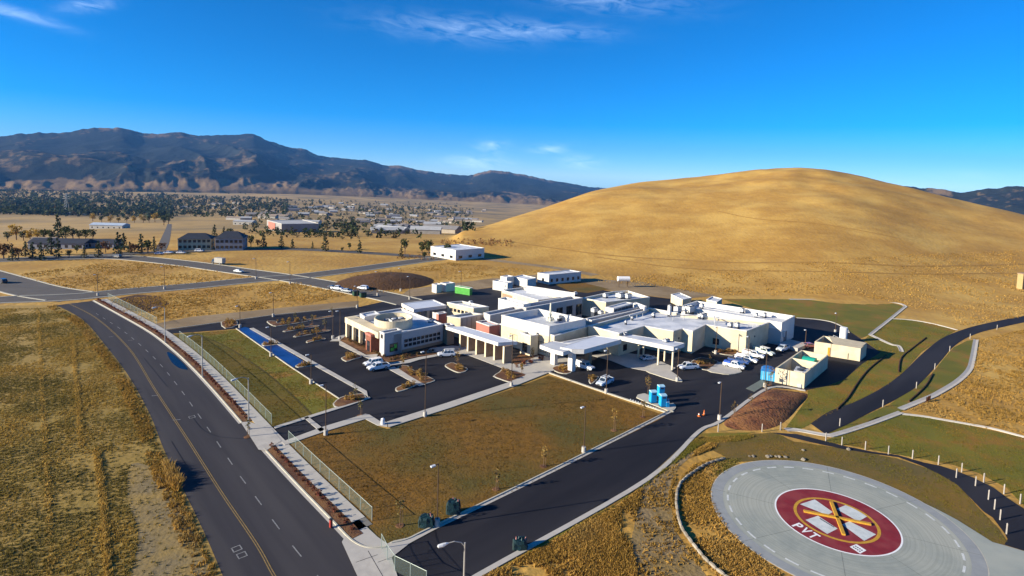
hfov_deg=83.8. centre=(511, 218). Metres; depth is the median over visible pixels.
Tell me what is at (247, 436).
young tree
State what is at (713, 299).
service shed
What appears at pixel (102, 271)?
dry grass
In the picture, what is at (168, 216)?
broadleaf tree
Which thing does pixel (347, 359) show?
mulch bed
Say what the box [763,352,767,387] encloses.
lot lamp
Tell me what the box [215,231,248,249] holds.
hotel
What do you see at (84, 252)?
conifer tree
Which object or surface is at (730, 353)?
mulch bed
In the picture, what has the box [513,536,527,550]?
wrapped bundle
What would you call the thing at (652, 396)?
portable toilet
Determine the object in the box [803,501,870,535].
closure marker
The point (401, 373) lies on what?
walkway
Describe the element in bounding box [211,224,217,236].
conifer tree
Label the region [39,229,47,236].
broadleaf tree
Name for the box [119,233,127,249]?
conifer tree
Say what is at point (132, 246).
broadleaf tree
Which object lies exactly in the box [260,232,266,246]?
conifer tree
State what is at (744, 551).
dry grass
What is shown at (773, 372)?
young tree
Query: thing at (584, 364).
utility truck
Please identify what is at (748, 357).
utility truck
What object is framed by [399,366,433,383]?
mulch bed
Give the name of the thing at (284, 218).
house
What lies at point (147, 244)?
broadleaf tree
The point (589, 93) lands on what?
sky
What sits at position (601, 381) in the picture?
pickup truck
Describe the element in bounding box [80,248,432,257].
hotel street
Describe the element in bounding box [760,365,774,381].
storage bin
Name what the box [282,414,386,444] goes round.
walkway
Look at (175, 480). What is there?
dry grass
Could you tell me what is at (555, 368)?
mulch bed
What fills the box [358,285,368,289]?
suv
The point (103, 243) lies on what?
broadleaf tree
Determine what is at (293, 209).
house
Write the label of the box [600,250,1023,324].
dry grass
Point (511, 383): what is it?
lot lamp
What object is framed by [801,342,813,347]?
car
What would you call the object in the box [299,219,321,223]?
warehouse
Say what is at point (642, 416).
young tree
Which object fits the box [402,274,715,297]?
gravel yard
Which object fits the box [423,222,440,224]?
house
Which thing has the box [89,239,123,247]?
motel
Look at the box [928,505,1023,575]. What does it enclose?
pad apron
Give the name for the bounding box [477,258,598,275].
dirt road
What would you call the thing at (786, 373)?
plant enclosure
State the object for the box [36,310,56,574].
dry grass
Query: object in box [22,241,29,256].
conifer tree
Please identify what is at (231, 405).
planting strip
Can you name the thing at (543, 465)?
young tree
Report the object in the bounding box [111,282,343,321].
dry grass
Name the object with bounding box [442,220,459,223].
house
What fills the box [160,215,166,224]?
broadleaf tree
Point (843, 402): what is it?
straw wattle
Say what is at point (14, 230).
broadleaf tree
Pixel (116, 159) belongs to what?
mountains
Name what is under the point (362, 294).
dumpster
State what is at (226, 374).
chain link fence
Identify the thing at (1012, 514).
drive
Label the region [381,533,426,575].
chain link fence
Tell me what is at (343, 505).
sidewalk
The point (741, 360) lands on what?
pickup truck
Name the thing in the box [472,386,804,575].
kerb
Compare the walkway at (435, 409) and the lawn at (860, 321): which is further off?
the lawn at (860, 321)
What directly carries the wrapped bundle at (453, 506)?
on the lawn at (463, 493)
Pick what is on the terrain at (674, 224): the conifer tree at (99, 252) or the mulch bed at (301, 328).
the conifer tree at (99, 252)
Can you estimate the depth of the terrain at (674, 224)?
301.09 m
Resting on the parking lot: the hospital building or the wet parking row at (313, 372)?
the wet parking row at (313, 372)
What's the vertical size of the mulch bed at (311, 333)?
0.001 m
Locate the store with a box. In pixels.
[267,219,318,231]
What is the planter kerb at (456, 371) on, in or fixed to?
on the parking lot
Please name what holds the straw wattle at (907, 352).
on the lawn at (850, 381)
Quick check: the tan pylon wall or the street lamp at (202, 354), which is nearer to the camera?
the street lamp at (202, 354)
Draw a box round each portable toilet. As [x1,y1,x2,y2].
[649,390,656,403]
[657,384,664,396]
[658,393,666,406]
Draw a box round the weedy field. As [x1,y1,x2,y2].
[0,305,222,575]
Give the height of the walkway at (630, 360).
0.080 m
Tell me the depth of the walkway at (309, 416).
101.41 m
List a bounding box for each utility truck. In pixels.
[576,359,594,370]
[734,352,758,363]
[742,348,764,358]
[753,345,775,355]
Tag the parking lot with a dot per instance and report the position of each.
(539, 508)
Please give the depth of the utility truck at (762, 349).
145.00 m
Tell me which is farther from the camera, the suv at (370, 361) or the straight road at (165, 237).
the straight road at (165, 237)
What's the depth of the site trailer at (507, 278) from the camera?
224.00 m
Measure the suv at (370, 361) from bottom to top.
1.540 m
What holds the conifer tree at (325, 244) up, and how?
on the terrain at (674, 224)
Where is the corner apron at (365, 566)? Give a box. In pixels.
[342,526,440,575]
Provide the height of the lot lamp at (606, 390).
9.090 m
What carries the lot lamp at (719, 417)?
on the parking lot
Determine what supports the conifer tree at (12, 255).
on the terrain at (674, 224)
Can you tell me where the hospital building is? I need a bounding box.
[345,286,806,371]
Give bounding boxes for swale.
[192,332,311,414]
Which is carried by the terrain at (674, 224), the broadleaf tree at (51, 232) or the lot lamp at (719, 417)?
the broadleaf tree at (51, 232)
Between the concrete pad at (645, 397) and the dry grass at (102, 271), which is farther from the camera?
the dry grass at (102, 271)
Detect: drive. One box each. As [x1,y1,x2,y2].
[772,432,1023,550]
[811,316,1023,432]
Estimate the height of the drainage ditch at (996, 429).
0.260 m
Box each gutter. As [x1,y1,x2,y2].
[93,301,240,423]
[262,450,344,537]
[416,411,670,535]
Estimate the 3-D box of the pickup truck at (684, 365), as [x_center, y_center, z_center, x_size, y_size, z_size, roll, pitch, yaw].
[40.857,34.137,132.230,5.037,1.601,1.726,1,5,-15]
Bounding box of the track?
[631,451,705,575]
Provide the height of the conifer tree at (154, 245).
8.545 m
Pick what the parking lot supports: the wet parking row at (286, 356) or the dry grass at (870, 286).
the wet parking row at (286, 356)
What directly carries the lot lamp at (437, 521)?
on the lawn at (463, 493)
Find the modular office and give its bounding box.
[537,270,580,283]
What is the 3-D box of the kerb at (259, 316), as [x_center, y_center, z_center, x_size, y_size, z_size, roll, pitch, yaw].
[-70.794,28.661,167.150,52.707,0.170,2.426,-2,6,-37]
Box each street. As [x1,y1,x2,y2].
[0,255,423,305]
[0,257,444,302]
[57,301,356,575]
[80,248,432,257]
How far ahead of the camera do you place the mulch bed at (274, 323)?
160.96 m
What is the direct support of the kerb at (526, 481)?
on the terrain at (674, 224)
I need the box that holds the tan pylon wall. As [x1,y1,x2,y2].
[1016,272,1023,288]
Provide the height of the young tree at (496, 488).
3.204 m
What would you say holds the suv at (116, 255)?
on the back street at (397, 299)
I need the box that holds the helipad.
[711,460,988,575]
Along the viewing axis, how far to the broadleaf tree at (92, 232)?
351.17 m
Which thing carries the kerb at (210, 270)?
on the terrain at (674, 224)
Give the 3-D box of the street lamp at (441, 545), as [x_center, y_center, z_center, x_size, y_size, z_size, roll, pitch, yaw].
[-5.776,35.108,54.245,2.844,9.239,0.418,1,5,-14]
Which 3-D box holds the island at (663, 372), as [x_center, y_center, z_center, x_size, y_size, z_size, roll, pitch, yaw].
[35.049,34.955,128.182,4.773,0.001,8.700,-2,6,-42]
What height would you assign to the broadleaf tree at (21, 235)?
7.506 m
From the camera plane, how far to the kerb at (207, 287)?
201.16 m
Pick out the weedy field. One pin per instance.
(122, 460)
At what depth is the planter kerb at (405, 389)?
114.84 m
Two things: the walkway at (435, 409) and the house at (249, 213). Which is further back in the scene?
the house at (249, 213)
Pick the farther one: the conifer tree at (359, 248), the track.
the conifer tree at (359, 248)
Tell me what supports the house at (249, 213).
on the terrain at (674, 224)
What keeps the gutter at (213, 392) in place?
on the street at (257, 513)
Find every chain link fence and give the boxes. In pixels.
[108,293,156,317]
[179,331,271,423]
[288,431,371,509]
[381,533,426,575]
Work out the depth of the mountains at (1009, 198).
2652.02 m
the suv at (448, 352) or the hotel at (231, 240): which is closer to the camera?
the suv at (448, 352)
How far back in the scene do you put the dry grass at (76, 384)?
107.32 m
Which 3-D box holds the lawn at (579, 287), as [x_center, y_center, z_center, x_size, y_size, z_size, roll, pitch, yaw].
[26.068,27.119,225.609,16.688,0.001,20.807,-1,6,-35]
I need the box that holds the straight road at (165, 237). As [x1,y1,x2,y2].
[155,224,171,250]
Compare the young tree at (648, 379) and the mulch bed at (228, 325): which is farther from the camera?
the mulch bed at (228, 325)
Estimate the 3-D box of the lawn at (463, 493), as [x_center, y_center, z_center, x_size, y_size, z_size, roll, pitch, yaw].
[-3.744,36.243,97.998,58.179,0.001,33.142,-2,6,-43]
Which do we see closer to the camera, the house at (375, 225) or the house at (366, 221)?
the house at (375, 225)
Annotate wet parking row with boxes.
[238,327,303,366]
[300,366,326,378]
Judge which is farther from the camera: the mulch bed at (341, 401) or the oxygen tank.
the oxygen tank
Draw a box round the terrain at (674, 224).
[0,168,1023,575]
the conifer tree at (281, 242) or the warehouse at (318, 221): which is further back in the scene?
the warehouse at (318, 221)
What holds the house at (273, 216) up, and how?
on the terrain at (674, 224)
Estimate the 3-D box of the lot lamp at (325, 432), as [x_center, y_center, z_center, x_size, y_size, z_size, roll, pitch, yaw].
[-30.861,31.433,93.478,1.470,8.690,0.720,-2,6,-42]
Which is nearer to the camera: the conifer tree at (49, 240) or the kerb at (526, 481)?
the kerb at (526, 481)
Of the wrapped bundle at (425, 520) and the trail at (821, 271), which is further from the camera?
the trail at (821, 271)
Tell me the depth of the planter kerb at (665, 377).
126.30 m
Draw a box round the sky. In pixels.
[0,0,1023,192]
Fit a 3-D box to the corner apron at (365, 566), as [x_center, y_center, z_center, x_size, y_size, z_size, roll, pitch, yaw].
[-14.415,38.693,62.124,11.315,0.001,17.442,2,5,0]
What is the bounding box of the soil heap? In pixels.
[335,272,433,289]
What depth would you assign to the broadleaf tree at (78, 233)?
361.49 m
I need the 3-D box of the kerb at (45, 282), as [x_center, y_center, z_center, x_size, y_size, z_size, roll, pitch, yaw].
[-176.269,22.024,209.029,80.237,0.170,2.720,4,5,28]
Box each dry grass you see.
[22,260,250,290]
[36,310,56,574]
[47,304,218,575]
[69,332,85,447]
[92,447,113,575]
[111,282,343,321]
[161,458,185,492]
[343,262,545,292]
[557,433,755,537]
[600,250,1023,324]
[677,456,782,575]
[908,329,1023,434]
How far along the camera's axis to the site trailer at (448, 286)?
209.78 m
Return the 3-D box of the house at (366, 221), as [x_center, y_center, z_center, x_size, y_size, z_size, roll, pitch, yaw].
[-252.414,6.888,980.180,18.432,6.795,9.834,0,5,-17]
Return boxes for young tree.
[244,418,250,437]
[357,401,363,415]
[395,497,404,527]
[492,468,499,490]
[540,445,547,467]
[610,408,617,431]
[640,400,645,417]
[645,377,651,394]
[731,401,737,416]
[768,367,774,385]
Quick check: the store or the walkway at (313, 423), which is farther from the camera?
the store
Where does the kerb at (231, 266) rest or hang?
on the terrain at (674, 224)
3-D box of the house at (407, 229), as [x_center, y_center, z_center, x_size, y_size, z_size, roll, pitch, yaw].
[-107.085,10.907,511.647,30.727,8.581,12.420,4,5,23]
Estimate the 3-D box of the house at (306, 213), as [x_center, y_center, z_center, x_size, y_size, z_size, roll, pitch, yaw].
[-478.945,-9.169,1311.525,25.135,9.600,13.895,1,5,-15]
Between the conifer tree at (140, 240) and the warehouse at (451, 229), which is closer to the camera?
the conifer tree at (140, 240)
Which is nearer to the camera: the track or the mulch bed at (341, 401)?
the track
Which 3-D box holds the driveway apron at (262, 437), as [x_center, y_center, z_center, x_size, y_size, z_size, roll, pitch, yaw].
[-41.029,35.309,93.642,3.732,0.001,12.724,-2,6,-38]
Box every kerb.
[0,255,422,299]
[0,270,93,291]
[0,291,45,300]
[1,257,430,296]
[1,258,396,304]
[2,259,449,302]
[93,300,241,421]
[166,307,350,329]
[236,328,339,398]
[264,448,385,547]
[267,315,333,325]
[283,325,319,331]
[293,330,329,336]
[391,410,673,542]
[395,384,416,391]
[445,362,467,372]
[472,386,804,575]
[549,372,667,412]
[636,393,675,410]
[646,371,681,381]
[675,457,727,575]
[707,362,741,374]
[797,317,849,332]
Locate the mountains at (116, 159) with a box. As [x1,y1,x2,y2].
[0,127,605,204]
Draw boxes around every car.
[341,288,352,292]
[639,354,656,360]
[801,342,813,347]
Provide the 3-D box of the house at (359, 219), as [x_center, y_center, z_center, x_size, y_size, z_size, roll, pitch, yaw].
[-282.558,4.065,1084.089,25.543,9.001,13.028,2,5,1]
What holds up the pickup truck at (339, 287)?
on the back street at (397, 299)
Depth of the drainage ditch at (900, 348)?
158.76 m
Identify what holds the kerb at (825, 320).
on the terrain at (674, 224)
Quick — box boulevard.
[0,271,88,301]
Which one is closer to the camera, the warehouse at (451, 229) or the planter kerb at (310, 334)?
the planter kerb at (310, 334)
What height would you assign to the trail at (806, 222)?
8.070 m
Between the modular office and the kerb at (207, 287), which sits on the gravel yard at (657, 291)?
the modular office
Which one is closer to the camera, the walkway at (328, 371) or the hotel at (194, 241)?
the walkway at (328, 371)
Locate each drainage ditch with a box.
[784,411,902,436]
[790,299,906,334]
[870,334,903,351]
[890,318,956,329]
[898,339,978,409]
[902,413,1023,437]
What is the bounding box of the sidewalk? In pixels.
[101,299,371,529]
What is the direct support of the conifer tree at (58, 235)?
on the terrain at (674, 224)
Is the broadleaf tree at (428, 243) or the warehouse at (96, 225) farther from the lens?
the warehouse at (96, 225)
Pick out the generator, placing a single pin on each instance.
(808, 358)
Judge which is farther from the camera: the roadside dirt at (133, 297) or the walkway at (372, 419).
the roadside dirt at (133, 297)
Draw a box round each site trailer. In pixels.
[432,283,441,292]
[440,282,454,291]
[493,280,512,290]
[500,275,513,284]
[514,275,535,287]
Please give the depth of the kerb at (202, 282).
211.02 m
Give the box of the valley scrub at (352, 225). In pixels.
[175,190,475,239]
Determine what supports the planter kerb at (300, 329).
on the parking lot
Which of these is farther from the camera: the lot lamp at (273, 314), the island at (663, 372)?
the lot lamp at (273, 314)
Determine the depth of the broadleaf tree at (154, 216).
836.07 m
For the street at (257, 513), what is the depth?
80.65 m
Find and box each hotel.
[178,233,215,249]
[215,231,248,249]
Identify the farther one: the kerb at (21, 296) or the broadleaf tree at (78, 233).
the broadleaf tree at (78, 233)
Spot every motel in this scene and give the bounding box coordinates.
[26,238,92,248]
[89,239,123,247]
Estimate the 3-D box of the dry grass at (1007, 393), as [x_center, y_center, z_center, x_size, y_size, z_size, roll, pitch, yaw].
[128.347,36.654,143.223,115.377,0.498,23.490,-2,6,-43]
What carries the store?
on the terrain at (674, 224)
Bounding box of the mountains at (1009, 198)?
[905,186,1023,214]
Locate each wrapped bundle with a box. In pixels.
[418,512,433,528]
[446,498,460,515]
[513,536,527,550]
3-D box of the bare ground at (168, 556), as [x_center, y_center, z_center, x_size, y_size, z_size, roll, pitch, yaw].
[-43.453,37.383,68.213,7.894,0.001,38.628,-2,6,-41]
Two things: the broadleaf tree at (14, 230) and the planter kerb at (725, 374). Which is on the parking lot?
the planter kerb at (725, 374)
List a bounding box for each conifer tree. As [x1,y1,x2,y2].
[7,245,17,260]
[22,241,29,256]
[27,242,37,257]
[35,241,46,259]
[44,233,55,254]
[52,213,64,237]
[53,238,62,257]
[81,244,88,257]
[94,240,103,256]
[112,232,123,254]
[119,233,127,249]
[135,234,146,252]
[150,237,158,251]
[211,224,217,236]
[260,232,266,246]
[278,234,284,247]
[321,233,328,250]
[356,240,362,252]
[398,245,403,257]
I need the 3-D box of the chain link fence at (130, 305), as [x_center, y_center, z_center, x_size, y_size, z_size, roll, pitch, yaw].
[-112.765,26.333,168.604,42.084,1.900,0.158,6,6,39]
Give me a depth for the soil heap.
217.60 m
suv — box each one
[0,278,7,282]
[111,254,121,257]
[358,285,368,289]
[363,356,382,365]
[437,348,455,357]
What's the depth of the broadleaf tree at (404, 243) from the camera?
302.50 m
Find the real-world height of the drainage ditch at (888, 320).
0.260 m
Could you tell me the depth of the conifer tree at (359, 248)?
297.97 m
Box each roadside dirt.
[110,294,168,311]
[156,301,357,329]
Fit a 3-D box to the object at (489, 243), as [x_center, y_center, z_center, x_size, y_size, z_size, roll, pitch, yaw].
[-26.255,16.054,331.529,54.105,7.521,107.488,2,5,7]
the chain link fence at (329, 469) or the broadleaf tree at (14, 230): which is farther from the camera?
the broadleaf tree at (14, 230)
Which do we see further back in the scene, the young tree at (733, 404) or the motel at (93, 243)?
the motel at (93, 243)
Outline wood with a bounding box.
[0,188,289,218]
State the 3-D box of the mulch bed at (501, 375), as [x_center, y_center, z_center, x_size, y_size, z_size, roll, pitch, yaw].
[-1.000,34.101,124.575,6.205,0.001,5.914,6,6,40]
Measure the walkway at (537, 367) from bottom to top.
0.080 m
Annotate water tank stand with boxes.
[617,276,629,286]
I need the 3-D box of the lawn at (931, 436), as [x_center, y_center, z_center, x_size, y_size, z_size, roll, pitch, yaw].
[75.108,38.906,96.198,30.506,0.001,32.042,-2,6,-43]
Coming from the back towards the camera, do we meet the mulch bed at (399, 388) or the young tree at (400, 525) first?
the mulch bed at (399, 388)
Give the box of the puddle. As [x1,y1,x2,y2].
[167,352,187,369]
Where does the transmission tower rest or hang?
on the terrain at (674, 224)
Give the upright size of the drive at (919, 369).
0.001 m
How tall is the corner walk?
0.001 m
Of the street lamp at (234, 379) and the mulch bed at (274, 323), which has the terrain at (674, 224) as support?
the street lamp at (234, 379)
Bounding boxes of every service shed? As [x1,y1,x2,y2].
[671,292,691,305]
[706,296,721,304]
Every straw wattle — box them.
[836,355,886,408]
[898,337,926,371]
[908,373,932,401]
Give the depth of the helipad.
73.55 m
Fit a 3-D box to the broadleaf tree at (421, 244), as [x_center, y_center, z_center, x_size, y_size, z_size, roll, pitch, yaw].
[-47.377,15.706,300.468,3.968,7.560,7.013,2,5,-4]
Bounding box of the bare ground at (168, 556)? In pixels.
[127,463,210,575]
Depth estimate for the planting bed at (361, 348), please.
137.23 m
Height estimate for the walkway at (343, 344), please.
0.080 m
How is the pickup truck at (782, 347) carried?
on the parking lot
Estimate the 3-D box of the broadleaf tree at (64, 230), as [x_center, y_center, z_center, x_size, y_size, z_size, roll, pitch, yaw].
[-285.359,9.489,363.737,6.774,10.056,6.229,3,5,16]
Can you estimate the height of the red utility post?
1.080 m
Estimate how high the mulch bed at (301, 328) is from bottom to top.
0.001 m
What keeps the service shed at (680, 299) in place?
on the parking lot
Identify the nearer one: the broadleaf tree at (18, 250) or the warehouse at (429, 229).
the broadleaf tree at (18, 250)
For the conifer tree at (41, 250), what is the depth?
246.76 m
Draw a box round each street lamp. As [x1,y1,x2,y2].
[152,306,165,342]
[187,334,203,377]
[231,377,248,429]
[437,541,465,575]
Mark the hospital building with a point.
(553, 324)
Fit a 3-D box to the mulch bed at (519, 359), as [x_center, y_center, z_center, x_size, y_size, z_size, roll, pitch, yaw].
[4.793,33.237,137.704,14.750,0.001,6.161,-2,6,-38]
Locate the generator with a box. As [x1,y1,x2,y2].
[802,354,816,361]
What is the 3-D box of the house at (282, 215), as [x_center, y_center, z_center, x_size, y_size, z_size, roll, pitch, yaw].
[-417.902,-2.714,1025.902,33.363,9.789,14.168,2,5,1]
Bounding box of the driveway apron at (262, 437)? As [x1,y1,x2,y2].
[241,422,280,450]
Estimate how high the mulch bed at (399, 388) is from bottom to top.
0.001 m
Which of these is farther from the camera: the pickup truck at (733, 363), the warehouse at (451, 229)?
the warehouse at (451, 229)
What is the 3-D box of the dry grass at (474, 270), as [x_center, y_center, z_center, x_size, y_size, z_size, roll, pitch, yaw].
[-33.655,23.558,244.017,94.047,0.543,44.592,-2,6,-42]
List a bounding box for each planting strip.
[95,300,251,421]
[267,445,361,537]
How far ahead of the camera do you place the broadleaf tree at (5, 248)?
247.92 m
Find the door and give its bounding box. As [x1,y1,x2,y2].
[367,340,369,351]
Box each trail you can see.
[506,241,1023,265]
[599,257,1016,273]
[719,211,895,237]
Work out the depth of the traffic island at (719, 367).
132.45 m
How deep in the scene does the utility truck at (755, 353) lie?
142.16 m
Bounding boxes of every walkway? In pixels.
[250,328,367,396]
[274,397,369,428]
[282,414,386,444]
[304,416,323,430]
[331,335,344,340]
[339,341,377,358]
[387,367,423,385]
[387,382,511,427]
[390,354,436,364]
[427,346,567,386]
[592,353,674,370]
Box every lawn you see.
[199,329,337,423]
[289,375,663,542]
[485,432,754,574]
[554,282,606,292]
[711,433,1006,544]
[724,299,901,338]
[784,319,955,429]
[826,415,1023,503]
[831,339,975,432]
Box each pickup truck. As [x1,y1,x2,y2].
[330,285,343,290]
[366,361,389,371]
[595,374,613,386]
[677,361,698,370]
[722,359,745,369]
[727,356,749,364]
[776,344,789,351]
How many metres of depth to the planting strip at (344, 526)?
76.24 m
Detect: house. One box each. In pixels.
[225,216,240,219]
[240,216,251,219]
[246,212,264,216]
[257,214,278,218]
[277,214,289,216]
[279,217,293,219]
[288,208,299,210]
[298,212,309,215]
[356,218,370,220]
[360,220,370,222]
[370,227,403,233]
[374,224,397,226]
[376,225,409,232]
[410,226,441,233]
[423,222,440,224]
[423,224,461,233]
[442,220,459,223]
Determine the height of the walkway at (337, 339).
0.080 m
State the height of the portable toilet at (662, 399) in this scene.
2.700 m
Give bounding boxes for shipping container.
[455,285,472,294]
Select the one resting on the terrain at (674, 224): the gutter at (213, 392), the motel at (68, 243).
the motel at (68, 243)
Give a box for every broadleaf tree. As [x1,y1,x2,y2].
[0,242,13,258]
[3,231,11,240]
[8,224,21,239]
[10,247,24,258]
[19,230,25,240]
[23,228,34,238]
[31,229,41,236]
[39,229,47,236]
[47,230,55,236]
[59,226,71,237]
[66,228,77,237]
[75,230,84,237]
[81,229,89,238]
[88,229,96,238]
[100,241,109,252]
[129,243,138,252]
[142,240,153,252]
[151,213,158,221]
[156,243,166,250]
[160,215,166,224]
[166,214,171,223]
[247,235,253,246]
[400,238,408,252]
[419,242,425,253]
[423,240,433,254]
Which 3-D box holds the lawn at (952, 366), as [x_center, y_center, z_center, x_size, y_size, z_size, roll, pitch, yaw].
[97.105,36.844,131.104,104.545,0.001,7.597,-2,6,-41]
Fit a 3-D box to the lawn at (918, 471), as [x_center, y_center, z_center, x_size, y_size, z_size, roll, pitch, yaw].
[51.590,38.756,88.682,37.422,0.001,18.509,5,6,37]
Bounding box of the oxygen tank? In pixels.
[833,326,847,338]
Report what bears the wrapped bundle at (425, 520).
on the lawn at (463, 493)
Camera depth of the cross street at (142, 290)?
206.72 m
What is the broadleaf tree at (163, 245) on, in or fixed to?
on the terrain at (674, 224)
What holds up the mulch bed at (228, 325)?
on the planter kerb
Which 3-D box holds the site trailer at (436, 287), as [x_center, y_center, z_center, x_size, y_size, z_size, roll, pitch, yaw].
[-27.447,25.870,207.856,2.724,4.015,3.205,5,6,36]
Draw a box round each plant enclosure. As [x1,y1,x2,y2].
[775,350,827,388]
[814,336,866,360]
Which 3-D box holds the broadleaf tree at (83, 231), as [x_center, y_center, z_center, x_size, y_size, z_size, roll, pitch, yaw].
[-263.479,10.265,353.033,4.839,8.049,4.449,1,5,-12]
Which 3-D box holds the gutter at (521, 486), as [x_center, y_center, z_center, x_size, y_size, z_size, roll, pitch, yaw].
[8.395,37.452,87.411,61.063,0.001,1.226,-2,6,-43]
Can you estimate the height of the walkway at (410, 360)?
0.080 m
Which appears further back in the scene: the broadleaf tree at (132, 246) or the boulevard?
the broadleaf tree at (132, 246)
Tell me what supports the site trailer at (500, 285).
on the parking lot
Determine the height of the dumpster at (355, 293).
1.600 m
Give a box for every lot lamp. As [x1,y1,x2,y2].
[269,292,274,316]
[319,384,327,435]
[420,351,426,416]
[430,463,439,526]
[509,335,512,385]
[580,406,585,452]
[604,350,607,393]
[675,348,678,381]
[717,381,721,419]
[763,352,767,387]
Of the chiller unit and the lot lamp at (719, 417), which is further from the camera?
the chiller unit
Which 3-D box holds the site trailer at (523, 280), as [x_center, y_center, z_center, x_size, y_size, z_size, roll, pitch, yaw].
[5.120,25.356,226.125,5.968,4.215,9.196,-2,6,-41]
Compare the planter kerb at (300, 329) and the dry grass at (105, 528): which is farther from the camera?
the planter kerb at (300, 329)
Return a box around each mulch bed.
[222,319,236,327]
[268,316,331,325]
[284,325,317,330]
[295,330,327,335]
[334,394,364,406]
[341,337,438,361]
[342,354,360,360]
[396,383,416,390]
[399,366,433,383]
[446,363,466,371]
[495,368,525,380]
[513,353,544,364]
[553,366,570,372]
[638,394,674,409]
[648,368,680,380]
[692,357,716,368]
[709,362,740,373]
[713,350,741,354]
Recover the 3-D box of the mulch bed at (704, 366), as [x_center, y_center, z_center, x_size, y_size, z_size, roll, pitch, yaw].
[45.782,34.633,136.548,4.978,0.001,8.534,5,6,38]
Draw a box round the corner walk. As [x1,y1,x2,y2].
[352,520,385,546]
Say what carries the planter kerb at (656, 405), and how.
on the parking lot
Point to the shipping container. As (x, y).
(464, 290)
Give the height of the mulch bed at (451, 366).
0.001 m
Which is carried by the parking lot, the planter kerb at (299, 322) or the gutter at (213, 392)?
the planter kerb at (299, 322)
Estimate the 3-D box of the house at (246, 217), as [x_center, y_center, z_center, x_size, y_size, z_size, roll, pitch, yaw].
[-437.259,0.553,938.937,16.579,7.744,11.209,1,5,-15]
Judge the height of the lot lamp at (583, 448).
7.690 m
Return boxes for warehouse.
[89,222,129,228]
[233,220,256,224]
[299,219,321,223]
[431,244,483,260]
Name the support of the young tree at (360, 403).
on the parking lot
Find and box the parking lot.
[167,282,880,575]
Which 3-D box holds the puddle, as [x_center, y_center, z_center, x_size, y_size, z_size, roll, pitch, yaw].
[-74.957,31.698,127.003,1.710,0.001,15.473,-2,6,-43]
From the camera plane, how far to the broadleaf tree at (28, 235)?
363.55 m
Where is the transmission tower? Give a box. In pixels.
[62,193,69,208]
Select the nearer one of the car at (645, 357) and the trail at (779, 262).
the car at (645, 357)
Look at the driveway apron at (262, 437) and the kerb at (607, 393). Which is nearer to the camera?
the driveway apron at (262, 437)
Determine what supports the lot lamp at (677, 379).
on the parking lot
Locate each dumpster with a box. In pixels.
[352,290,359,295]
[359,292,366,297]
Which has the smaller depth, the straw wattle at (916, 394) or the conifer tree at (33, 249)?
the straw wattle at (916, 394)
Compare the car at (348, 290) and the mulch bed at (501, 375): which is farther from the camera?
the car at (348, 290)
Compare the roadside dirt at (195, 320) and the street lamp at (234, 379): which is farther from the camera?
the roadside dirt at (195, 320)
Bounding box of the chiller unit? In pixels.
[794,366,808,372]
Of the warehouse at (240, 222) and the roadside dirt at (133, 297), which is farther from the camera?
the warehouse at (240, 222)
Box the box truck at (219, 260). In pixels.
[211,257,225,264]
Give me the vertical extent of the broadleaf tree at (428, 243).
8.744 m
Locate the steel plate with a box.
[746,380,764,391]
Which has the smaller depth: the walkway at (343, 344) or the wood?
the walkway at (343, 344)
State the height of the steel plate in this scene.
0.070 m
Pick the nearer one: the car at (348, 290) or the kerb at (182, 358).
the kerb at (182, 358)
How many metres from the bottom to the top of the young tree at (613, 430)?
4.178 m
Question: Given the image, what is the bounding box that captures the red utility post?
[329,518,332,527]
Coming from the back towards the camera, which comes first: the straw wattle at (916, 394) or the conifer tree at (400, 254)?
the conifer tree at (400, 254)
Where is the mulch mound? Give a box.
[724,389,807,430]

